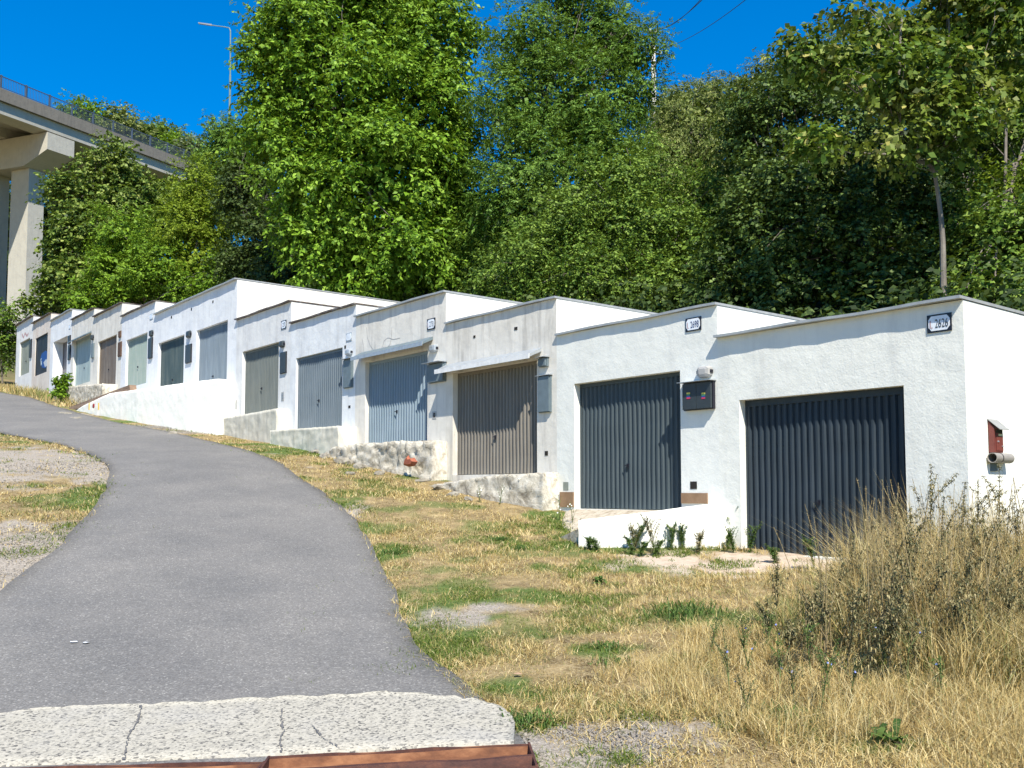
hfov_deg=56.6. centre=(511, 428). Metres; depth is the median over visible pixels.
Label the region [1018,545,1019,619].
grass stalk
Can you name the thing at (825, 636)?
grass stalk
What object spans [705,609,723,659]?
chicory plant
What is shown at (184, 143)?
hill tree
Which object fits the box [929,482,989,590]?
tall weed
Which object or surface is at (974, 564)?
tall weed
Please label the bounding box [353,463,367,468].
stone
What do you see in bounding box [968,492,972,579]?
grass stalk
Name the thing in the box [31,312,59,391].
garage
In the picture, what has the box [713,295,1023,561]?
garage
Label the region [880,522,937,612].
tall weed
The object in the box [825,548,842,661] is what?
grass stalk
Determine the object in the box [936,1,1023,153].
hill tree
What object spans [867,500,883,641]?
grass stalk
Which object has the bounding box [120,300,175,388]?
garage
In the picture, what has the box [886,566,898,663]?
grass stalk
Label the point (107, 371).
door
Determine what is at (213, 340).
door
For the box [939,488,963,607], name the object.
grass stalk
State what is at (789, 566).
grass stalk
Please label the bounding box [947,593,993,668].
tall weed
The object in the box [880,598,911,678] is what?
tall weed
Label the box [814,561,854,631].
tall weed
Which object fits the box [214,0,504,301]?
walnut tree
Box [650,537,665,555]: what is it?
green weed
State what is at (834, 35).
hill tree
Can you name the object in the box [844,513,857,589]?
grass stalk
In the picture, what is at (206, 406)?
retaining wall
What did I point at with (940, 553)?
tall weed
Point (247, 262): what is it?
dark tree
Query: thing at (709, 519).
wall
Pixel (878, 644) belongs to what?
tall weed
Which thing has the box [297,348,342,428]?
door
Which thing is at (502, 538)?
weed rosette
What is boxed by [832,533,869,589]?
tall weed
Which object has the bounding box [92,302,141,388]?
garage
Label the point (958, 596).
tall weed
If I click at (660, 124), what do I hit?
hill tree
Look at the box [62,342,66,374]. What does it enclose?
door
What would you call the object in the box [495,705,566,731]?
grass
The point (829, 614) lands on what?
grass stalk
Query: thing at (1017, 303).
undergrowth
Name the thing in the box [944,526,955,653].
grass stalk
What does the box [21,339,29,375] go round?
door
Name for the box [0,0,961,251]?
sky
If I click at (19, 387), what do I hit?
roadside dry grass
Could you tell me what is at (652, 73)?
power pole
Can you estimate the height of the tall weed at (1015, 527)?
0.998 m
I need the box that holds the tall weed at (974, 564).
[935,548,992,621]
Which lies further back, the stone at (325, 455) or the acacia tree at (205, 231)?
the acacia tree at (205, 231)
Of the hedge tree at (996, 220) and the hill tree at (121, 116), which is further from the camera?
the hill tree at (121, 116)
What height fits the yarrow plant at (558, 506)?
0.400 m
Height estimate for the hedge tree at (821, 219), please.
9.363 m
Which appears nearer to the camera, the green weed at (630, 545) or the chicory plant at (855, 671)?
the chicory plant at (855, 671)
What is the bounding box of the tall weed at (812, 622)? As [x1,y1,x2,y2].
[796,601,829,668]
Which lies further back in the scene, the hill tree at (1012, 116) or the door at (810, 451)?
the hill tree at (1012, 116)
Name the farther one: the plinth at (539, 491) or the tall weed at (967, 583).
the plinth at (539, 491)
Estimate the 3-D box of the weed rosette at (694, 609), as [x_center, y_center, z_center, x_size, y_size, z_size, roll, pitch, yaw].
[1.572,1.591,8.416,0.924,0.188,1.017,0,-4,0]
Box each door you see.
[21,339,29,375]
[35,333,47,375]
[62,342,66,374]
[75,335,90,385]
[99,335,116,383]
[128,334,146,385]
[160,336,183,385]
[199,321,227,380]
[245,343,278,413]
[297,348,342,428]
[368,351,427,442]
[457,361,536,474]
[580,372,681,509]
[745,387,906,555]
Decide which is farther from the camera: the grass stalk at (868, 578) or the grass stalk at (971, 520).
the grass stalk at (971, 520)
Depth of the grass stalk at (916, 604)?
6.74 m
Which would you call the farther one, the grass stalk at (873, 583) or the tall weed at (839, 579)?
the tall weed at (839, 579)
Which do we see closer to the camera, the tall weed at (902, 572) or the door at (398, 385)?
the tall weed at (902, 572)
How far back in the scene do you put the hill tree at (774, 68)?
57.71 m
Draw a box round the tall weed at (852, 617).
[826,588,871,667]
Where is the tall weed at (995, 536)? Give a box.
[970,523,1021,616]
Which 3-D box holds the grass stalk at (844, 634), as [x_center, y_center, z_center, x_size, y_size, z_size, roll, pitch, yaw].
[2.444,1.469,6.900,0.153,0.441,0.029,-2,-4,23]
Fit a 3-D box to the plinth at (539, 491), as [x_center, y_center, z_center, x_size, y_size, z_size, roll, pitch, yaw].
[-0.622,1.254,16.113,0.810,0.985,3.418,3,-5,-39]
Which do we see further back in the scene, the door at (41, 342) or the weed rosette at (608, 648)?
the door at (41, 342)
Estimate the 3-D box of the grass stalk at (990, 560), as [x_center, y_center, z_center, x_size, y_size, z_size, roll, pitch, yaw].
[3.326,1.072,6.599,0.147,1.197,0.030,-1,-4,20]
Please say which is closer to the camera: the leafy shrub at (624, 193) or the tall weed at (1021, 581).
the tall weed at (1021, 581)
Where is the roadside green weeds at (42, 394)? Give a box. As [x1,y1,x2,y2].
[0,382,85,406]
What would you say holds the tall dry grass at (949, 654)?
on the ground at (432, 574)
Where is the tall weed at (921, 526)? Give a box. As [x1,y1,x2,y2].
[881,506,934,577]
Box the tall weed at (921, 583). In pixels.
[904,562,950,656]
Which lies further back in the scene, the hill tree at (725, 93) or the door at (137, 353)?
the hill tree at (725, 93)
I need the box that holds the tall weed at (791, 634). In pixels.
[778,618,800,668]
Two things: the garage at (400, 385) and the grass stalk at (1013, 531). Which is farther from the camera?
the garage at (400, 385)
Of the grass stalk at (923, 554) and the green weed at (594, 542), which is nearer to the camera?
the grass stalk at (923, 554)
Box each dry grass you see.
[0,383,88,407]
[752,469,1023,695]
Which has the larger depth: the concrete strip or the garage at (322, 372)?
the garage at (322, 372)
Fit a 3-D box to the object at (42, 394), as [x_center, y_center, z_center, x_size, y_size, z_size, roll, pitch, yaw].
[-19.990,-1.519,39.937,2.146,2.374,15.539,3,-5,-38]
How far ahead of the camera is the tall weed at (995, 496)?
8.23 m
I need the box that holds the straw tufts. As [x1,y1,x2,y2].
[561,610,1023,767]
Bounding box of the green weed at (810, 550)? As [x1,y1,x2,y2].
[801,534,818,567]
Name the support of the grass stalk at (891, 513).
on the ground at (432, 574)
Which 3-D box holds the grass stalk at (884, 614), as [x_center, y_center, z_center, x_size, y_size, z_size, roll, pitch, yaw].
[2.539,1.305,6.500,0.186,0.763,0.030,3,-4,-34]
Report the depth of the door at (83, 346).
37.69 m
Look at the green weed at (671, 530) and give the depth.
12.11 m
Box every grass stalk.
[774,528,801,608]
[798,586,830,652]
[804,578,807,653]
[805,506,827,604]
[805,608,840,671]
[807,561,816,632]
[814,520,822,590]
[819,565,824,652]
[820,551,827,664]
[825,530,827,660]
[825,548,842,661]
[825,581,831,648]
[839,607,854,657]
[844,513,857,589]
[856,478,888,630]
[865,486,870,668]
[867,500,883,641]
[868,502,881,570]
[872,549,875,646]
[874,564,891,668]
[876,518,890,652]
[878,499,897,583]
[881,480,882,660]
[883,515,905,596]
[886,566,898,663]
[887,488,894,544]
[887,493,897,579]
[888,506,895,581]
[890,480,922,658]
[890,559,907,647]
[891,515,897,594]
[899,558,927,651]
[913,482,931,566]
[920,522,926,605]
[927,505,934,565]
[937,486,941,573]
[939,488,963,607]
[941,532,954,637]
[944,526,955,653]
[952,484,955,595]
[955,556,980,640]
[958,504,963,571]
[958,530,979,620]
[965,541,989,635]
[967,519,987,600]
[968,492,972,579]
[976,539,1000,624]
[981,523,993,658]
[983,497,999,631]
[986,486,1012,633]
[1011,494,1015,592]
[1013,477,1023,527]
[1013,480,1021,563]
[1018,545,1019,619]
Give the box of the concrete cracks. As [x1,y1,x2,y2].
[122,705,339,759]
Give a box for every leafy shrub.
[0,296,25,383]
[46,196,234,309]
[451,128,738,312]
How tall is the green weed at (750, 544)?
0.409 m
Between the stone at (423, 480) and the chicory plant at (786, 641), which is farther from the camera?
the stone at (423, 480)
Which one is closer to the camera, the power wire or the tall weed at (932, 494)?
the tall weed at (932, 494)
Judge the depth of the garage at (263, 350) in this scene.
23.99 m
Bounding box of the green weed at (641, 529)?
[632,519,650,547]
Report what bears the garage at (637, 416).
on the ground at (432, 574)
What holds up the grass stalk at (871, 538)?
on the ground at (432, 574)
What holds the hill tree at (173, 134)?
on the ground at (432, 574)
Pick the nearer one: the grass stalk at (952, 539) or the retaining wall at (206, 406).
the grass stalk at (952, 539)
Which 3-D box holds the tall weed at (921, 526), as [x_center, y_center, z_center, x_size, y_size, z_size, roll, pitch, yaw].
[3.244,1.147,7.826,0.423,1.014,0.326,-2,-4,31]
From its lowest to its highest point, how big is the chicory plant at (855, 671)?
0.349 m
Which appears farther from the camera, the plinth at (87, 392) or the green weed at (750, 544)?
the plinth at (87, 392)
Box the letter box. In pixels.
[987,419,1014,470]
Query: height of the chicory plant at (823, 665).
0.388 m
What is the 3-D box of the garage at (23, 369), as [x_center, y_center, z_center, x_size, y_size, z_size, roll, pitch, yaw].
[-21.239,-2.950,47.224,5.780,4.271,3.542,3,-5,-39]
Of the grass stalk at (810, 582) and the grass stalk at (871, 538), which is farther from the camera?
the grass stalk at (810, 582)
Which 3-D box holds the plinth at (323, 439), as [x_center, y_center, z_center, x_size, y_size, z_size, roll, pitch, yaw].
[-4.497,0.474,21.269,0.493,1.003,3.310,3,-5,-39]
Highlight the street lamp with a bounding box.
[198,22,230,123]
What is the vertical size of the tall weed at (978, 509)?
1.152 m
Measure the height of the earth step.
1.070 m
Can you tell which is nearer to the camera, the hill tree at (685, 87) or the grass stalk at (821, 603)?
the grass stalk at (821, 603)
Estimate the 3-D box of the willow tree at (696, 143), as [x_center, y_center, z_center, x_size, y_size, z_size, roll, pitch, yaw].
[6.876,-10.438,37.423,6.165,8.788,5.826,0,-4,0]
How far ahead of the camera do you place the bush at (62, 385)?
36.51 m
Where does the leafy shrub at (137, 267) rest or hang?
on the ground at (432, 574)
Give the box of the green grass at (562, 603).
[0,421,1023,767]
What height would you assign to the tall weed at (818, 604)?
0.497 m
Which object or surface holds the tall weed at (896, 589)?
on the ground at (432, 574)
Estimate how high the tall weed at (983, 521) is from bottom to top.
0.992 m
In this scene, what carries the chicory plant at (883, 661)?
on the ground at (432, 574)
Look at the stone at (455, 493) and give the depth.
15.87 m
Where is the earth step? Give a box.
[560,509,658,542]
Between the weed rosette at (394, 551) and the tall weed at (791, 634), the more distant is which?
the weed rosette at (394, 551)
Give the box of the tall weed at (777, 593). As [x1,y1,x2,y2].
[767,557,792,626]
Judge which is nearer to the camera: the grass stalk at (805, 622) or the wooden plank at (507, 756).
the wooden plank at (507, 756)
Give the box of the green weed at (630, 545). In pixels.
[622,535,636,554]
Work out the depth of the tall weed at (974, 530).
7.54 m
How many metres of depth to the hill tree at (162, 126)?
157.03 m
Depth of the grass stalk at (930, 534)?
7.88 m
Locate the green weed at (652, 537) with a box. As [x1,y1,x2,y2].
[640,514,661,550]
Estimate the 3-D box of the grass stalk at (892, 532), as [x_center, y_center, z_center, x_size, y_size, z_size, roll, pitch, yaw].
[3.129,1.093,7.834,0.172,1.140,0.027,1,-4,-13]
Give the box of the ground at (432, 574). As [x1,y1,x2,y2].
[0,130,1022,767]
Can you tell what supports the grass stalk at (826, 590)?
on the ground at (432, 574)
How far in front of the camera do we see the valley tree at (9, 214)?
102.37 m
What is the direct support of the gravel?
on the ground at (432, 574)
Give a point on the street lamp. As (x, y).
(207, 24)
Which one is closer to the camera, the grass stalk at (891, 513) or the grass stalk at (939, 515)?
the grass stalk at (939, 515)
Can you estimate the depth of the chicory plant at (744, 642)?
6.40 m
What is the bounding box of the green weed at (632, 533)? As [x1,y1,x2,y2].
[628,523,640,550]
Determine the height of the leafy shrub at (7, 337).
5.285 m
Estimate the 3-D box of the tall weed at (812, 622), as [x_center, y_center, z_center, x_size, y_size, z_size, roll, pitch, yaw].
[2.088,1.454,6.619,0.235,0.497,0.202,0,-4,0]
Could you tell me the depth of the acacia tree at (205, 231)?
49.65 m
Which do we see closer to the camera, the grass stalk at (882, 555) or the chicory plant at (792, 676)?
the chicory plant at (792, 676)
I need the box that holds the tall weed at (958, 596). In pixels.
[929,588,965,649]
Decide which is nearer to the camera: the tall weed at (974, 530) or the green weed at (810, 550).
the tall weed at (974, 530)
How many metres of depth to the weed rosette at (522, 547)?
11.97 m
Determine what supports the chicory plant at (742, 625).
on the ground at (432, 574)
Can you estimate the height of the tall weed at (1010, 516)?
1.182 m
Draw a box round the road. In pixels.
[0,392,524,767]
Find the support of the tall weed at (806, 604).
on the ground at (432, 574)
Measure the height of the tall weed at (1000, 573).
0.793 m
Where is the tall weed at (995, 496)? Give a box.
[969,464,1023,567]
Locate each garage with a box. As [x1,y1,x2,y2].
[14,315,41,389]
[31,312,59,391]
[49,309,85,391]
[67,307,104,385]
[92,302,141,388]
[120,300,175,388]
[153,278,398,415]
[234,300,339,423]
[289,303,382,428]
[350,290,522,443]
[434,296,656,481]
[554,302,806,511]
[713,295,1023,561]
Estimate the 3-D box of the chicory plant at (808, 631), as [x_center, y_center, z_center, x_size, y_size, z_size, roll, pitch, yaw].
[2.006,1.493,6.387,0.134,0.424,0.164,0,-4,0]
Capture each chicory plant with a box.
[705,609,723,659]
[710,624,733,703]
[734,674,760,714]
[735,613,751,637]
[736,623,759,680]
[759,608,778,650]
[769,631,789,683]
[778,622,800,668]
[780,662,803,704]
[801,619,818,676]
[813,638,841,711]
[813,643,842,690]
[839,652,864,698]
[868,621,896,679]
[893,625,923,689]
[927,655,946,701]
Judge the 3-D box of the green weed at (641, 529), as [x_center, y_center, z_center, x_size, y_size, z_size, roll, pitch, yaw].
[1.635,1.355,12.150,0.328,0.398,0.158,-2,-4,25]
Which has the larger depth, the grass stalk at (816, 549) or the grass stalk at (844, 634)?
the grass stalk at (816, 549)
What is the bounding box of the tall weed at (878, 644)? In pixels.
[858,608,893,683]
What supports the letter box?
attached to the garage at (817, 416)
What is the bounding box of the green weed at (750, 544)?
[744,521,762,552]
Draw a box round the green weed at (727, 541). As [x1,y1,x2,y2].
[724,534,730,547]
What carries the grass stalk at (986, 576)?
on the ground at (432, 574)
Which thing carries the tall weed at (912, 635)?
on the ground at (432, 574)
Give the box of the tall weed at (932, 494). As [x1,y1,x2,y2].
[909,464,957,561]
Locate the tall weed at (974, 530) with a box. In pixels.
[938,517,999,596]
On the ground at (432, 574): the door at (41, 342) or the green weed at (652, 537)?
the green weed at (652, 537)
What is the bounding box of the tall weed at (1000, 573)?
[979,547,1023,612]
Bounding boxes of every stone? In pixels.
[319,453,330,458]
[333,457,352,463]
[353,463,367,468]
[374,470,384,474]
[415,478,430,481]
[432,484,445,489]
[446,491,459,496]
[464,496,472,500]
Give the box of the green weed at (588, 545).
[585,536,591,548]
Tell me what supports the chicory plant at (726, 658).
on the ground at (432, 574)
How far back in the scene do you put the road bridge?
85.32 m
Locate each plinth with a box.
[54,383,116,403]
[223,408,288,442]
[270,426,355,453]
[320,440,446,480]
[437,472,557,510]
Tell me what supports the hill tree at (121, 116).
on the ground at (432, 574)
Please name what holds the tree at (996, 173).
on the ground at (432, 574)
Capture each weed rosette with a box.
[380,547,406,554]
[490,536,511,539]
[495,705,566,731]
[508,544,530,549]
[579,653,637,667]
[586,639,628,652]
[593,576,607,584]
[636,595,738,622]
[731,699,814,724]
[867,718,908,747]
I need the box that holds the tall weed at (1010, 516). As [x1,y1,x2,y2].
[999,502,1023,531]
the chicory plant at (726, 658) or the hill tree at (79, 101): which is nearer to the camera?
the chicory plant at (726, 658)
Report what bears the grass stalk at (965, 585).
on the ground at (432, 574)
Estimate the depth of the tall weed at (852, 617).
6.47 m
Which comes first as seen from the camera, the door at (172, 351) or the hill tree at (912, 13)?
the door at (172, 351)
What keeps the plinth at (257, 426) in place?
on the ground at (432, 574)
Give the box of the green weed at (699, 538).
[694,529,704,552]
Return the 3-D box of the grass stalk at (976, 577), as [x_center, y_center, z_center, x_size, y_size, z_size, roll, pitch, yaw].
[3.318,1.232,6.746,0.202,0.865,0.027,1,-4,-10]
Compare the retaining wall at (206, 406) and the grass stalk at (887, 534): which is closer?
the grass stalk at (887, 534)
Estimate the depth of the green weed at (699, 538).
11.86 m
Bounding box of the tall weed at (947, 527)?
[928,496,968,559]
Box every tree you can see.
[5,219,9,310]
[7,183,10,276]
[8,175,88,314]
[12,129,188,316]
[52,88,110,125]
[77,99,168,145]
[138,112,188,150]
[141,149,253,291]
[151,125,200,155]
[161,129,206,243]
[183,108,268,196]
[199,135,310,286]
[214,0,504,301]
[443,0,685,274]
[618,69,753,217]
[630,91,692,211]
[657,78,714,136]
[678,33,982,318]
[701,64,740,170]
[713,47,804,126]
[750,39,825,125]
[759,0,1023,297]
[764,20,866,126]
[841,0,950,134]
[904,2,1023,307]
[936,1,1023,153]
[942,150,1023,239]
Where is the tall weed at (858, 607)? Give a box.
[844,577,879,657]
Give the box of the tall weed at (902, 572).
[878,548,913,655]
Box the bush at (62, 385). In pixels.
[47,372,73,402]
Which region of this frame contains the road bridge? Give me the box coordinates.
[0,75,301,334]
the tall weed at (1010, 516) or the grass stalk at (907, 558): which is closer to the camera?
the grass stalk at (907, 558)
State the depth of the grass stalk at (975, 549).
7.49 m
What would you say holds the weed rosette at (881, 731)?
on the ground at (432, 574)
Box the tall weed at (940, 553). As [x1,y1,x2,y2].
[910,532,957,598]
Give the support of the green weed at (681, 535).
on the ground at (432, 574)
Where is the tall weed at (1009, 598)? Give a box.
[985,577,1022,666]
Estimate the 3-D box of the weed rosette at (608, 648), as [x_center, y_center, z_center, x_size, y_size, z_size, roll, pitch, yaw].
[0.748,1.673,7.327,0.349,0.086,0.336,-1,-4,10]
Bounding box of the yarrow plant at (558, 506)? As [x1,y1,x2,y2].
[554,495,560,518]
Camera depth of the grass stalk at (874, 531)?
7.91 m
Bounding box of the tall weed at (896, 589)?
[862,568,914,659]
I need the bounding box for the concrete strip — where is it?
[0,690,514,766]
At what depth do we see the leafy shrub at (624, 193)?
28.08 m
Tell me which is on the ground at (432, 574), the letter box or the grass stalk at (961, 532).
the grass stalk at (961, 532)
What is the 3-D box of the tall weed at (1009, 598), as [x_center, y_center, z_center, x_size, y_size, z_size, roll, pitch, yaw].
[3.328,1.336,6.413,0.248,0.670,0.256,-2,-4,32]
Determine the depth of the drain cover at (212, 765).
4.87 m
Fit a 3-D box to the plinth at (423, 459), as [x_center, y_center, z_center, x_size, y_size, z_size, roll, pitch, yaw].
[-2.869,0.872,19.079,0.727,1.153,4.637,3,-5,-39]
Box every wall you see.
[76,379,234,434]
[578,503,726,548]
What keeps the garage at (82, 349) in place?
on the ground at (432, 574)
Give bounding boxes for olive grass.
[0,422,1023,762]
[712,548,1023,700]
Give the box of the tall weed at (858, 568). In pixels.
[852,553,890,613]
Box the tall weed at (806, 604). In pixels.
[796,583,822,646]
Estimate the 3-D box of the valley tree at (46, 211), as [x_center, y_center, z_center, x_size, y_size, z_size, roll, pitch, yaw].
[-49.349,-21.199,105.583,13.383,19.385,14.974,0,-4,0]
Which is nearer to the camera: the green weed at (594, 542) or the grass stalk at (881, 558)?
the grass stalk at (881, 558)
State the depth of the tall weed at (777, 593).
7.78 m
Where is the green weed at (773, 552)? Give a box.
[764,544,779,563]
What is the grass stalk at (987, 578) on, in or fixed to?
on the ground at (432, 574)
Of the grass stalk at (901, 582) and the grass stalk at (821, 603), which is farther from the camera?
the grass stalk at (821, 603)
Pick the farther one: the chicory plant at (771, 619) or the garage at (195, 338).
the garage at (195, 338)
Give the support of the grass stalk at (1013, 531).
on the ground at (432, 574)
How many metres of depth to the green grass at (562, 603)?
9.29 m
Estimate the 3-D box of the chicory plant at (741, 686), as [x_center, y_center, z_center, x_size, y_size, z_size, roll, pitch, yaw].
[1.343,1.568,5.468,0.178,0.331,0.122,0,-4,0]
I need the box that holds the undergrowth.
[100,137,1023,318]
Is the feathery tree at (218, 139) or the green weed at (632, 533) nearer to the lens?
the green weed at (632, 533)
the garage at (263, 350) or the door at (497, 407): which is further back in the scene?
the garage at (263, 350)
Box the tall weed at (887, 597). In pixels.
[873,583,916,676]
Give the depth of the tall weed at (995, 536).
7.47 m
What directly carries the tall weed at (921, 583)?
on the ground at (432, 574)
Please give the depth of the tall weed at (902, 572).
6.86 m
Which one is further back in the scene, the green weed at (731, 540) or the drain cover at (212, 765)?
the green weed at (731, 540)
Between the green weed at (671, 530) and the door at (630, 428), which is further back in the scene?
the door at (630, 428)
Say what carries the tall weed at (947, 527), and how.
on the ground at (432, 574)
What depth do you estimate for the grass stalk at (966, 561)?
6.98 m
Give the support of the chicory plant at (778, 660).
on the ground at (432, 574)
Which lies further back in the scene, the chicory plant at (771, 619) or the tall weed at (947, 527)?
the tall weed at (947, 527)
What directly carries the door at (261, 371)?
in the garage at (263, 350)
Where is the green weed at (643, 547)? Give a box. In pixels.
[637,539,651,556]
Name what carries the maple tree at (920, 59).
on the ground at (432, 574)
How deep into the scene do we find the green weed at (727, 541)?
12.23 m
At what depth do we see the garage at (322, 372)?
21.47 m
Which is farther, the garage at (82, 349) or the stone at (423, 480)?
the garage at (82, 349)
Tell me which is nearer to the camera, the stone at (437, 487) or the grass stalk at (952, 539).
the grass stalk at (952, 539)
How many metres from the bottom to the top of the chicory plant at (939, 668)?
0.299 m
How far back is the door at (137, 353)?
32.18 m
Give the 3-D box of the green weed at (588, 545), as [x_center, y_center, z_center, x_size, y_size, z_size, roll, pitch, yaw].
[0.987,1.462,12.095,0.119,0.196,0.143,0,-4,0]
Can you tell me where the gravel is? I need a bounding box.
[0,425,772,767]
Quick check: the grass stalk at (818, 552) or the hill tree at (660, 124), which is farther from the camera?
the hill tree at (660, 124)
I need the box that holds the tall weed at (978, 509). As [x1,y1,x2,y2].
[946,479,1008,554]
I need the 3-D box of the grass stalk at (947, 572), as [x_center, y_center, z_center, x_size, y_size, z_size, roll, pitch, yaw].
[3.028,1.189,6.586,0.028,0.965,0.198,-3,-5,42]
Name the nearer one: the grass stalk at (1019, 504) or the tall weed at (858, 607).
the tall weed at (858, 607)
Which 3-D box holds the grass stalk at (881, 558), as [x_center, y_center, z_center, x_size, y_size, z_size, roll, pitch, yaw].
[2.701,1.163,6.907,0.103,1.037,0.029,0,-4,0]
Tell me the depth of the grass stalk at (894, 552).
6.88 m
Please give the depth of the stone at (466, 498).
15.48 m
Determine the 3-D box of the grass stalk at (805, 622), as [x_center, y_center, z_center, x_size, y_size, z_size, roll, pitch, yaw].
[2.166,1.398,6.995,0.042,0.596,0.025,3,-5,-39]
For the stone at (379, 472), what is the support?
on the ground at (432, 574)
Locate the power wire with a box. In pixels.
[665,0,744,47]
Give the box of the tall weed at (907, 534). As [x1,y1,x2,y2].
[865,502,924,580]
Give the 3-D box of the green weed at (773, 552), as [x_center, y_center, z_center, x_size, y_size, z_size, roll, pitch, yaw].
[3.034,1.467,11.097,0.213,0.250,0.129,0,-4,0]
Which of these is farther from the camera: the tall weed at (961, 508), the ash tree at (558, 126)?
the ash tree at (558, 126)
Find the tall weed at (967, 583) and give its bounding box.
[953,562,997,641]
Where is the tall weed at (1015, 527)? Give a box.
[997,501,1023,564]
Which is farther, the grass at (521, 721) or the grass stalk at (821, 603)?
the grass stalk at (821, 603)
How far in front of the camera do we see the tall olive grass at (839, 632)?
6.76 m
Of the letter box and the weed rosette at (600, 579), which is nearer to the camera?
the weed rosette at (600, 579)
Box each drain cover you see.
[22,761,263,767]
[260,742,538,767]
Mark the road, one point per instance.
(145, 601)
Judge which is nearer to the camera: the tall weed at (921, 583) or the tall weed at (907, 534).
the tall weed at (921, 583)
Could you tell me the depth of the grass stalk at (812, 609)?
6.98 m
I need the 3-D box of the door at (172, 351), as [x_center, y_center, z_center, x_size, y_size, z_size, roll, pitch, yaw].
[-10.478,-1.812,29.419,0.092,1.918,2.316,3,-5,-39]
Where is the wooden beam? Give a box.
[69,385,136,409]
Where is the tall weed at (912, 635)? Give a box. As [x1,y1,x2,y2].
[892,597,935,681]
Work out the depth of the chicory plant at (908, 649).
6.10 m
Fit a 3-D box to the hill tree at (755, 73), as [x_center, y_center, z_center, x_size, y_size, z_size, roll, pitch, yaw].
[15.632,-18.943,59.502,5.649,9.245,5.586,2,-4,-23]
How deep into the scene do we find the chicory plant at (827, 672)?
5.59 m
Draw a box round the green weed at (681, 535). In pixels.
[676,523,686,548]
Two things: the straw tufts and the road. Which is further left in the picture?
the road
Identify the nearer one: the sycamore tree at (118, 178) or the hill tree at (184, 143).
the sycamore tree at (118, 178)
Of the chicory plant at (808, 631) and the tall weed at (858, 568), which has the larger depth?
the tall weed at (858, 568)
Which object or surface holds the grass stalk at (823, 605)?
on the ground at (432, 574)
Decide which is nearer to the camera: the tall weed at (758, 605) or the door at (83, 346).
the tall weed at (758, 605)
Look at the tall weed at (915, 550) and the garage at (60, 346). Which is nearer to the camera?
the tall weed at (915, 550)
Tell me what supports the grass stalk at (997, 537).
on the ground at (432, 574)
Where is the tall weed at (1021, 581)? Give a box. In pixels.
[996,569,1023,643]
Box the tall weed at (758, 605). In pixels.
[753,597,778,646]
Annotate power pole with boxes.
[646,29,661,121]
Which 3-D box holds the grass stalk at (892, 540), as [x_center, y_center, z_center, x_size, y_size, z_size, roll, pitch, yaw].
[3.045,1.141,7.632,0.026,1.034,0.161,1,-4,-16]
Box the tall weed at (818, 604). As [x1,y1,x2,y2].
[805,593,832,654]
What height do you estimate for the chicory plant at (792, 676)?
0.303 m
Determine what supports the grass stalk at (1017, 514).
on the ground at (432, 574)
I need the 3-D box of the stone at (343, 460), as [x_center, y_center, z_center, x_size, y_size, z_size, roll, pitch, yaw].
[-3.361,0.693,19.033,0.372,0.232,0.378,-1,-4,15]
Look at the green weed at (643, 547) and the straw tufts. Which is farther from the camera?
the green weed at (643, 547)
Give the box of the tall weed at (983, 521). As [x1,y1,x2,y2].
[957,507,1013,571]
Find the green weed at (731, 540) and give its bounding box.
[723,523,737,552]
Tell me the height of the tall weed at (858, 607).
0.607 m
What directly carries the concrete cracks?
on the concrete strip
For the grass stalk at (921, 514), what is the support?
on the ground at (432, 574)
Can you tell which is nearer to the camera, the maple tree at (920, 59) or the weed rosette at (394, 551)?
the weed rosette at (394, 551)
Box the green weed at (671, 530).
[665,520,676,549]
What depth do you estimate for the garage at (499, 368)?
16.27 m
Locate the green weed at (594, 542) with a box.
[582,535,600,550]
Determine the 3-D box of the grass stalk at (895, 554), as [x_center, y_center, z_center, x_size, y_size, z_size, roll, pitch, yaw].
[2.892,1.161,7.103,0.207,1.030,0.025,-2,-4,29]
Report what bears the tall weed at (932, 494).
on the ground at (432, 574)
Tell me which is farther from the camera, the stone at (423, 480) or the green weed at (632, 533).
the stone at (423, 480)
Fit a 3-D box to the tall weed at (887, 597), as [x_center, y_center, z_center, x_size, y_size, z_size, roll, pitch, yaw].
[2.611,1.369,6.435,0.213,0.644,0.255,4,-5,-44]

